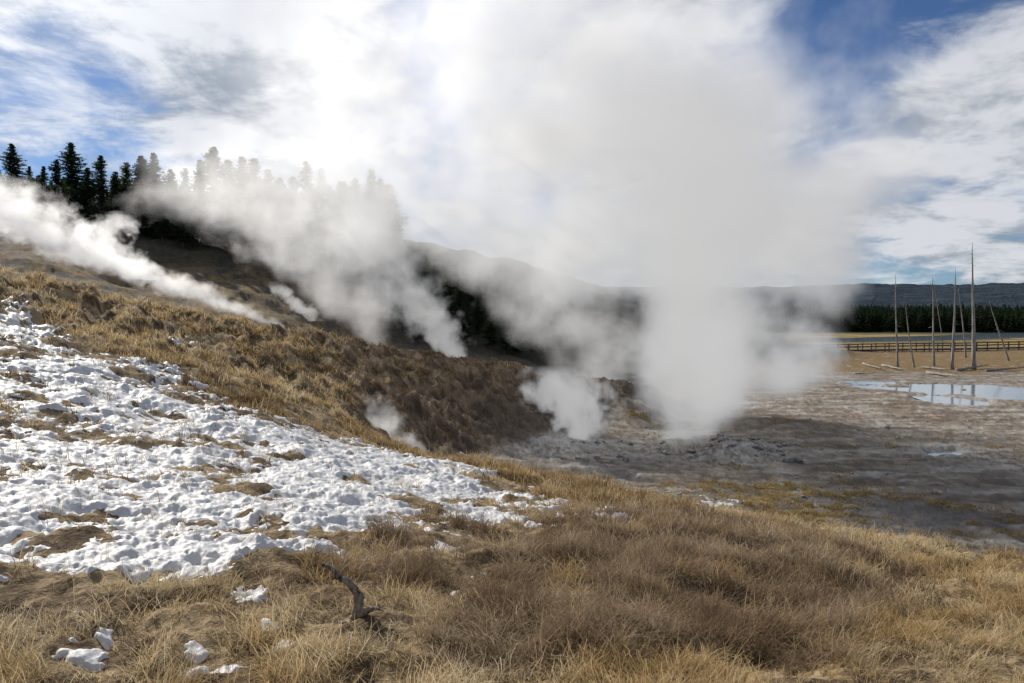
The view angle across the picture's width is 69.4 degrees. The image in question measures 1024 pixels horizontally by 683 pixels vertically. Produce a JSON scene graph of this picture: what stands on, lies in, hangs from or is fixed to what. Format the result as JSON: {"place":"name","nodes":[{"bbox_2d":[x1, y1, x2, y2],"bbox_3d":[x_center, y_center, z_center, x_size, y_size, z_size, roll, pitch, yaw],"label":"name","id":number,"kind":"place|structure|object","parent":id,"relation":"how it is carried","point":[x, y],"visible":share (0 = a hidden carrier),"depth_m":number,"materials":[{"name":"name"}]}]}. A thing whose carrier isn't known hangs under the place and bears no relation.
{"place":"outdoors","nodes":[
{"label":"outdoors","id":0,"kind":"place"},
{"bbox_2d":[0,212,1023,682],"bbox_3d":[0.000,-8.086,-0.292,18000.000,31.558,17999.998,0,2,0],"label":"ground","id":1,"kind":"structure","parent":0,"point":[732,380],"depth_m":37.32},
{"bbox_2d":[7,181,22,221],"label":"conifer tree","id":2,"kind":"object","parent":1,"relation":"on","point":[16,195],"visible":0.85,"depth_m":92.75,"materials":[{"name":"green plant"}]},
{"bbox_2d":[0,143,31,218],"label":"conifer tree","id":3,"kind":"object","parent":1,"relation":"on","point":[12,165],"visible":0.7,"depth_m":95.30,"materials":[{"name":"green plant"}]},
{"bbox_2d":[15,183,28,223],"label":"conifer tree","id":4,"kind":"object","parent":1,"relation":"on","point":[23,195],"visible":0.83,"depth_m":91.91,"materials":[{"name":"green plant"}]},
{"bbox_2d":[21,184,45,224],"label":"conifer tree","id":5,"kind":"object","parent":1,"relation":"on","point":[36,206],"visible":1,"depth_m":91.58,"materials":[{"name":"green plant"}]},
{"bbox_2d":[27,166,57,225],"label":"conifer tree","id":6,"kind":"object","parent":1,"relation":"on","point":[44,188],"visible":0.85,"depth_m":93.38,"materials":[{"name":"green plant"}]},
{"bbox_2d":[46,160,75,226],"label":"conifer tree","id":7,"kind":"object","parent":1,"relation":"on","point":[57,181],"visible":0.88,"depth_m":95.38,"materials":[{"name":"green plant"}]},
{"bbox_2d":[56,188,68,226],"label":"conifer tree","id":8,"kind":"object","parent":1,"relation":"on","point":[62,203],"visible":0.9,"depth_m":95.00,"materials":[{"name":"green plant"}]},
{"bbox_2d":[60,189,79,227],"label":"conifer tree","id":9,"kind":"object","parent":1,"relation":"on","point":[72,205],"visible":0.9,"depth_m":94.70,"materials":[{"name":"green plant"}]},
{"bbox_2d":[53,142,89,204],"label":"conifer tree","id":10,"kind":"object","parent":1,"relation":"on","point":[73,169],"visible":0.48,"depth_m":101.17,"materials":[{"name":"green plant"}]},
{"bbox_2d":[65,167,107,229],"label":"conifer tree","id":11,"kind":"object","parent":1,"relation":"on","point":[84,206],"visible":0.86,"depth_m":94.55,"materials":[{"name":"green plant"}]},
{"bbox_2d":[84,197,105,236],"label":"conifer tree","id":12,"kind":"object","parent":1,"relation":"on","point":[94,221],"visible":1,"depth_m":92.29,"materials":[{"name":"green plant"}]},
{"bbox_2d":[90,155,112,217],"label":"conifer tree","id":13,"kind":"object","parent":1,"relation":"on","point":[101,181],"visible":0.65,"depth_m":98.15,"materials":[{"name":"green plant"}]},
{"bbox_2d":[93,194,112,232],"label":"conifer tree","id":14,"kind":"object","parent":1,"relation":"on","point":[103,212],"visible":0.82,"depth_m":94.62,"materials":[{"name":"green plant"}]},
{"bbox_2d":[103,171,133,237],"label":"conifer tree","id":15,"kind":"object","parent":1,"relation":"on","point":[116,204],"visible":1,"depth_m":93.89,"materials":[{"name":"green plant"}]},
{"bbox_2d":[108,162,151,234],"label":"conifer tree","id":16,"kind":"object","parent":1,"relation":"on","point":[127,190],"visible":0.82,"depth_m":95.99,"materials":[{"name":"green plant"}]},
{"bbox_2d":[110,155,160,234],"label":"conifer tree","id":17,"kind":"object","parent":1,"relation":"on","point":[142,173],"visible":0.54,"depth_m":97.64,"materials":[{"name":"green plant"}]},
{"bbox_2d":[133,191,159,237],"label":"conifer tree","id":18,"kind":"object","parent":1,"relation":"on","point":[151,223],"visible":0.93,"depth_m":96.80,"materials":[{"name":"green plant"}]},
{"bbox_2d":[147,152,165,229],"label":"conifer tree","id":19,"kind":"object","parent":1,"relation":"on","point":[153,158],"visible":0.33,"depth_m":100.21,"materials":[{"name":"green plant"}]},
{"bbox_2d":[150,181,170,238],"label":"conifer tree","id":20,"kind":"object","parent":1,"relation":"on","point":[159,191],"visible":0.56,"depth_m":96.54,"materials":[{"name":"green plant"}]},
{"bbox_2d":[154,203,169,243],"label":"conifer tree","id":21,"kind":"object","parent":1,"relation":"on","point":[163,226],"visible":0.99,"depth_m":93.33,"materials":[{"name":"green plant"}]},
{"bbox_2d":[156,199,177,238],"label":"conifer tree","id":22,"kind":"object","parent":1,"relation":"on","point":[169,219],"visible":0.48,"depth_m":99.06,"materials":[{"name":"green plant"}]},
{"bbox_2d":[157,169,177,205],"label":"conifer tree","id":23,"kind":"object","parent":1,"relation":"on","point":[170,182],"visible":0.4,"depth_m":101.02,"materials":[{"name":"green plant"}]},
{"bbox_2d":[167,185,188,238],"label":"conifer tree","id":24,"kind":"object","parent":1,"relation":"on","point":[173,189],"visible":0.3,"depth_m":99.88,"materials":[{"name":"green plant"}]},
{"bbox_2d":[164,184,204,248],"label":"conifer tree","id":25,"kind":"object","parent":1,"relation":"on","point":[182,229],"visible":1,"depth_m":92.54,"materials":[{"name":"green plant"}]},
{"bbox_2d":[176,168,193,222],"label":"conifer tree","id":26,"kind":"object","parent":1,"relation":"on","point":[185,174],"visible":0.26,"depth_m":101.77,"materials":[{"name":"green plant"}]},
{"bbox_2d":[0,266,379,433],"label":"crest grass","id":27,"kind":"structure","parent":1,"relation":"on","point":[94,329],"depth_m":29.83,"materials":[{"name":"plant"}]},
{"bbox_2d":[175,159,216,247],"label":"conifer tree","id":28,"kind":"object","parent":1,"relation":"on","point":[201,211],"visible":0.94,"depth_m":95.24,"materials":[{"name":"green plant"}]},
{"bbox_2d":[185,182,207,245],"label":"conifer tree","id":29,"kind":"object","parent":1,"relation":"on","point":[194,219],"visible":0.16,"depth_m":99.02,"materials":[{"name":"green plant"}]},
{"bbox_2d":[190,146,250,244],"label":"conifer tree","id":30,"kind":"object","parent":1,"relation":"on","point":[213,165],"visible":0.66,"depth_m":98.99,"materials":[{"name":"green plant"}]},
{"bbox_2d":[202,160,249,249],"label":"conifer tree","id":31,"kind":"object","parent":1,"relation":"on","point":[229,181],"visible":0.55,"depth_m":96.98,"materials":[{"name":"green plant"}]},
{"bbox_2d":[216,187,245,254],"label":"conifer tree","id":32,"kind":"object","parent":1,"relation":"on","point":[228,232],"visible":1,"depth_m":92.76,"materials":[{"name":"green plant"}]},
{"bbox_2d":[214,156,257,247],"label":"conifer tree","id":33,"kind":"object","parent":1,"relation":"on","point":[246,189],"visible":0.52,"depth_m":98.91,"materials":[{"name":"green plant"}]},
{"bbox_2d":[234,208,249,253],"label":"conifer tree","id":34,"kind":"object","parent":1,"relation":"on","point":[242,217],"visible":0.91,"depth_m":94.78,"materials":[{"name":"green plant"}]},
{"bbox_2d":[243,158,265,236],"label":"conifer tree","id":35,"kind":"object","parent":1,"relation":"on","point":[253,163],"visible":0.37,"depth_m":102.13,"materials":[{"name":"green plant"}]},
{"bbox_2d":[242,197,275,257],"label":"conifer tree","id":36,"kind":"object","parent":1,"relation":"on","point":[259,239],"visible":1,"depth_m":94.45,"materials":[{"name":"green plant"}]},
{"bbox_2d":[247,196,274,254],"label":"conifer tree","id":37,"kind":"object","parent":1,"relation":"on","point":[268,225],"visible":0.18,"depth_m":97.09,"materials":[{"name":"green plant"}]},
{"bbox_2d":[246,169,278,249],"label":"conifer tree","id":38,"kind":"object","parent":1,"relation":"on","point":[267,183],"visible":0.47,"depth_m":99.87,"materials":[{"name":"green plant"}]},
{"bbox_2d":[262,186,295,260],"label":"conifer tree","id":39,"kind":"object","parent":1,"relation":"on","point":[280,247],"visible":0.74,"depth_m":95.98,"materials":[{"name":"green plant"}]},
{"bbox_2d":[267,183,297,254],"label":"conifer tree","id":40,"kind":"object","parent":1,"relation":"on","point":[286,188],"visible":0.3,"depth_m":97.03,"materials":[{"name":"green plant"}]},
{"bbox_2d":[272,176,303,250],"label":"conifer tree","id":41,"kind":"object","parent":1,"relation":"on","point":[292,183],"visible":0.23,"depth_m":100.21,"materials":[{"name":"green plant"}]},
{"bbox_2d":[273,195,303,264],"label":"conifer tree","id":42,"kind":"object","parent":1,"relation":"on","point":[290,230],"visible":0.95,"depth_m":93.82,"materials":[{"name":"green plant"}]},
{"bbox_2d":[293,161,321,229],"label":"conifer tree","id":43,"kind":"object","parent":1,"relation":"on","point":[306,171],"visible":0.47,"depth_m":98.76,"materials":[{"name":"green plant"}]},
{"bbox_2d":[283,184,334,268],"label":"conifer tree","id":44,"kind":"object","parent":1,"relation":"on","point":[305,240],"visible":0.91,"depth_m":92.73,"materials":[{"name":"green plant"}]},
{"bbox_2d":[290,194,334,266],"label":"conifer tree","id":45,"kind":"object","parent":1,"relation":"on","point":[315,232],"visible":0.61,"depth_m":93.03,"materials":[{"name":"green plant"}]},
{"bbox_2d":[312,168,329,249],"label":"conifer tree","id":46,"kind":"object","parent":1,"relation":"on","point":[320,185],"visible":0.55,"depth_m":101.55,"materials":[{"name":"green plant"}]},
{"bbox_2d":[319,184,341,253],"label":"conifer tree","id":47,"kind":"object","parent":1,"relation":"on","point":[328,192],"visible":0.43,"depth_m":101.35,"materials":[{"name":"green plant"}]},
{"bbox_2d":[319,192,343,253],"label":"conifer tree","id":48,"kind":"object","parent":1,"relation":"on","point":[333,197],"visible":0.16,"depth_m":99.94,"materials":[{"name":"green plant"}]},
{"bbox_2d":[323,202,346,270],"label":"conifer tree","id":49,"kind":"object","parent":1,"relation":"on","point":[336,228],"visible":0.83,"depth_m":94.58,"materials":[{"name":"green plant"}]},
{"bbox_2d":[323,181,348,241],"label":"conifer tree","id":50,"kind":"object","parent":1,"relation":"on","point":[340,185],"visible":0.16,"depth_m":101.12,"materials":[{"name":"green plant"}]},
{"bbox_2d":[334,208,351,276],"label":"conifer tree","id":51,"kind":"object","parent":1,"relation":"on","point":[345,220],"visible":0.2,"depth_m":94.40,"materials":[{"name":"green plant"}]},
{"bbox_2d":[321,563,382,623],"bbox_3d":[-0.884,1.486,4.200,0.402,0.444,0.138,1,2,25],"label":"dead branch","id":52,"kind":"object","parent":1,"relation":"on","point":[358,611],"visible":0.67,"depth_m":4.20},
{"bbox_2d":[0,265,714,512],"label":"slope grass","id":53,"kind":"structure","parent":1,"relation":"on","point":[377,438],"depth_m":20.22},
{"bbox_2d":[335,194,379,281],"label":"conifer tree","id":54,"kind":"object","parent":1,"relation":"on","point":[355,242],"visible":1,"depth_m":92.11,"materials":[{"name":"green plant"}]},
{"bbox_2d":[331,178,384,258],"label":"conifer tree","id":55,"kind":"object","parent":1,"relation":"on","point":[354,188],"visible":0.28,"depth_m":95.90,"materials":[{"name":"green plant"}]},
{"bbox_2d":[359,169,388,281],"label":"conifer tree","id":56,"kind":"object","parent":1,"relation":"on","point":[372,205],"visible":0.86,"depth_m":93.64,"materials":[{"name":"green plant"}]},
{"bbox_2d":[0,294,749,681],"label":"snow cover","id":57,"kind":"object","parent":1,"relation":"on","point":[130,548],"visible":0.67,"depth_m":8.85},
{"bbox_2d":[375,193,391,271],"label":"conifer tree","id":58,"kind":"object","parent":1,"relation":"on","point":[385,241],"visible":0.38,"depth_m":100.58,"materials":[{"name":"green plant"}]},
{"bbox_2d":[373,183,411,272],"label":"conifer tree","id":59,"kind":"object","parent":1,"relation":"on","point":[389,188],"visible":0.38,"depth_m":100.25,"materials":[{"name":"green plant"}]},
{"bbox_2d":[376,194,411,272],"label":"conifer tree","id":60,"kind":"object","parent":1,"relation":"on","point":[403,223],"visible":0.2,"depth_m":100.59,"materials":[{"name":"green plant"}]},
{"bbox_2d":[382,213,415,275],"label":"conifer tree","id":61,"kind":"object","parent":1,"relation":"on","point":[394,265],"visible":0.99,"depth_m":97.59,"materials":[{"name":"green plant"}]},
{"bbox_2d":[390,279,412,330],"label":"conifer tree","id":62,"kind":"object","parent":1,"relation":"on","point":[401,312],"visible":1,"depth_m":78.83,"materials":[{"name":"green plant"}]},
{"bbox_2d":[405,279,423,327],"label":"conifer tree","id":63,"kind":"object","parent":1,"relation":"on","point":[413,300],"visible":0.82,"depth_m":79.71,"materials":[{"name":"green plant"}]},
{"bbox_2d":[407,302,424,343],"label":"conifer tree","id":64,"kind":"object","parent":1,"relation":"on","point":[417,333],"visible":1,"depth_m":76.00,"materials":[{"name":"green plant"}]},
{"bbox_2d":[415,256,432,298],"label":"conifer tree","id":65,"kind":"object","parent":1,"relation":"on","point":[421,273],"visible":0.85,"depth_m":90.39,"materials":[{"name":"green plant"}]},
{"bbox_2d":[423,261,438,293],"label":"conifer tree","id":66,"kind":"object","parent":1,"relation":"on","point":[429,275],"visible":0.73,"depth_m":90.14,"materials":[{"name":"green plant"}]},
{"bbox_2d":[421,285,441,328],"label":"conifer tree","id":67,"kind":"object","parent":1,"relation":"on","point":[431,287],"visible":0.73,"depth_m":80.88,"materials":[{"name":"green plant"}]},
{"bbox_2d":[424,287,444,328],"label":"conifer tree","id":68,"kind":"object","parent":1,"relation":"on","point":[432,309],"visible":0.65,"depth_m":80.34,"materials":[{"name":"green plant"}]},
{"bbox_2d":[430,294,445,333],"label":"conifer tree","id":69,"kind":"object","parent":1,"relation":"on","point":[438,309],"visible":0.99,"depth_m":79.62,"materials":[{"name":"green plant"}]},
{"bbox_2d":[441,277,456,334],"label":"conifer tree","id":70,"kind":"object","parent":1,"relation":"on","point":[449,298],"visible":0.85,"depth_m":80.17,"materials":[{"name":"green plant"}]},
{"bbox_2d":[445,270,464,306],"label":"conifer tree","id":71,"kind":"object","parent":1,"relation":"on","point":[457,281],"visible":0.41,"depth_m":84.52,"materials":[{"name":"green plant"}]},
{"bbox_2d":[449,303,473,349],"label":"conifer tree","id":72,"kind":"object","parent":1,"relation":"on","point":[462,333],"visible":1,"depth_m":75.90,"materials":[{"name":"green plant"}]},
{"bbox_2d":[447,292,475,344],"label":"conifer tree","id":73,"kind":"object","parent":1,"relation":"on","point":[455,310],"visible":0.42,"depth_m":77.34,"materials":[{"name":"green plant"}]},
{"bbox_2d":[463,266,476,307],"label":"conifer tree","id":74,"kind":"object","parent":1,"relation":"on","point":[470,279],"visible":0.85,"depth_m":92.33,"materials":[{"name":"green plant"}]},
{"bbox_2d":[465,301,477,336],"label":"conifer tree","id":75,"kind":"object","parent":1,"relation":"on","point":[470,317],"visible":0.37,"depth_m":79.39,"materials":[{"name":"green plant"}]},
{"bbox_2d":[469,282,487,327],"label":"conifer tree","id":76,"kind":"object","parent":1,"relation":"on","point":[478,292],"visible":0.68,"depth_m":83.53,"materials":[{"name":"green plant"}]},
{"bbox_2d":[473,297,485,334],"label":"conifer tree","id":77,"kind":"object","parent":1,"relation":"on","point":[479,319],"visible":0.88,"depth_m":82.97,"materials":[{"name":"green plant"}]},
{"bbox_2d":[481,275,494,312],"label":"conifer tree","id":78,"kind":"object","parent":1,"relation":"on","point":[486,283],"visible":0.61,"depth_m":89.40,"materials":[{"name":"green plant"}]},
{"bbox_2d":[478,299,504,349],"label":"conifer tree","id":79,"kind":"object","parent":1,"relation":"on","point":[491,310],"visible":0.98,"depth_m":77.78,"materials":[{"name":"green plant"}]},
{"bbox_2d":[486,269,509,316],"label":"conifer tree","id":80,"kind":"object","parent":1,"relation":"on","point":[497,273],"visible":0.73,"depth_m":88.31,"materials":[{"name":"green plant"}]},
{"bbox_2d":[494,277,509,318],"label":"conifer tree","id":81,"kind":"object","parent":1,"relation":"on","point":[503,297],"visible":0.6,"depth_m":87.31,"materials":[{"name":"green plant"}]},
{"bbox_2d":[494,304,518,354],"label":"conifer tree","id":82,"kind":"object","parent":1,"relation":"on","point":[504,343],"visible":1,"depth_m":77.89,"materials":[{"name":"green plant"}]},
{"bbox_2d":[0,368,1023,682],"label":"dry grass","id":83,"kind":"structure","parent":1,"relation":"on","point":[582,670],"depth_m":4.29,"materials":[{"name":"plant"}]},
{"bbox_2d":[509,291,526,331],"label":"conifer tree","id":84,"kind":"object","parent":1,"relation":"on","point":[516,300],"visible":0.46,"depth_m":84.50,"materials":[{"name":"green plant"}]},
{"bbox_2d":[513,272,527,313],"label":"conifer tree","id":85,"kind":"object","parent":1,"relation":"on","point":[522,280],"visible":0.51,"depth_m":92.09,"materials":[{"name":"green plant"}]},
{"bbox_2d":[507,303,535,356],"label":"conifer tree","id":86,"kind":"object","parent":1,"relation":"on","point":[519,326],"visible":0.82,"depth_m":79.50,"materials":[{"name":"green plant"}]},
{"bbox_2d":[519,282,528,324],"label":"conifer tree","id":87,"kind":"object","parent":1,"relation":"on","point":[524,292],"visible":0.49,"depth_m":91.22,"materials":[{"name":"green plant"}]},
{"bbox_2d":[521,293,534,327],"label":"conifer tree","id":88,"kind":"object","parent":1,"relation":"on","point":[529,309],"visible":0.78,"depth_m":88.90,"materials":[{"name":"green plant"}]},
{"bbox_2d":[522,277,536,314],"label":"conifer tree","id":89,"kind":"object","parent":1,"relation":"on","point":[531,286],"visible":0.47,"depth_m":90.80,"materials":[{"name":"green plant"}]},
{"bbox_2d":[522,324,537,361],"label":"conifer tree","id":90,"kind":"object","parent":1,"relation":"on","point":[531,344],"visible":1,"depth_m":78.50,"materials":[{"name":"green plant"}]},
{"bbox_2d":[528,305,546,350],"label":"conifer tree","id":91,"kind":"object","parent":1,"relation":"on","point":[537,320],"visible":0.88,"depth_m":83.92,"materials":[{"name":"green plant"}]},
{"bbox_2d":[527,292,550,347],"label":"conifer tree","id":92,"kind":"object","parent":1,"relation":"on","point":[540,302],"visible":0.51,"depth_m":85.42,"materials":[{"name":"green plant"}]},
{"bbox_2d":[539,305,551,351],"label":"conifer tree","id":93,"kind":"object","parent":1,"relation":"on","point":[545,314],"visible":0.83,"depth_m":84.65,"materials":[{"name":"green plant"}]},
{"bbox_2d":[543,315,566,365],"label":"conifer tree","id":94,"kind":"object","parent":1,"relation":"on","point":[554,338],"visible":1,"depth_m":79.22,"materials":[{"name":"green plant"}]},
{"bbox_2d":[284,493,985,682],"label":"twiggy brush","id":95,"kind":"object","parent":1,"relation":"on","point":[684,627],"visible":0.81,"depth_m":5.30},
{"bbox_2d":[649,301,1023,332],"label":"wood","id":96,"kind":"object","parent":1,"relation":"on","point":[774,319],"visible":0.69,"depth_m":302.64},
{"bbox_2d":[894,275,900,366],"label":"dead tree","id":97,"kind":"object","parent":1,"relation":"on","point":[897,357],"visible":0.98,"depth_m":97.46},
{"bbox_2d":[790,341,1023,351],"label":"boardwalk","id":98,"kind":"structure","parent":1,"relation":"on","point":[924,348],"depth_m":139.72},
{"bbox_2d":[837,381,1023,399],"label":"pool","id":99,"kind":"structure","parent":1,"relation":"on","point":[997,392],"depth_m":69.88,"materials":[{"name":"liquid"}]},
{"bbox_2d":[930,277,935,365],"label":"dead tree","id":100,"kind":"object","parent":1,"relation":"on","point":[933,345],"visible":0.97,"depth_m":99.34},
{"bbox_2d":[912,395,989,405],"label":"pool","id":101,"kind":"structure","parent":1,"relation":"on","point":[945,399],"depth_m":60.91,"materials":[{"name":"liquid"}]},
{"bbox_2d":[950,268,959,369],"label":"dead tree","id":102,"kind":"object","parent":1,"relation":"on","point":[952,350],"visible":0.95,"depth_m":93.54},
{"bbox_2d":[968,243,978,369],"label":"dead tree","id":103,"kind":"object","parent":1,"relation":"on","point":[973,362],"visible":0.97,"depth_m":93.59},
{"bbox_2d":[0,0,1023,287],"label":"sky","id":104,"kind":"structure","parent":0,"point":[605,143],"materials":[{"name":"white"}]},
{"bbox_2d":[588,409,1023,551],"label":"golden grass","id":105,"kind":"structure","parent":0,"point":[768,501],"depth_m":26.85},
{"bbox_2d":[605,283,1023,311],"bbox_3d":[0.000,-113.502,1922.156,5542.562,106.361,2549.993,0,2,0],"label":"distant ridge","id":106,"kind":"structure","parent":0,"point":[993,294],"depth_m":1629.96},
{"bbox_2d":[792,332,1023,342],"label":"river","id":107,"kind":"structure","parent":0,"point":[992,335],"depth_m":220.51,"materials":[{"name":"liquid"}]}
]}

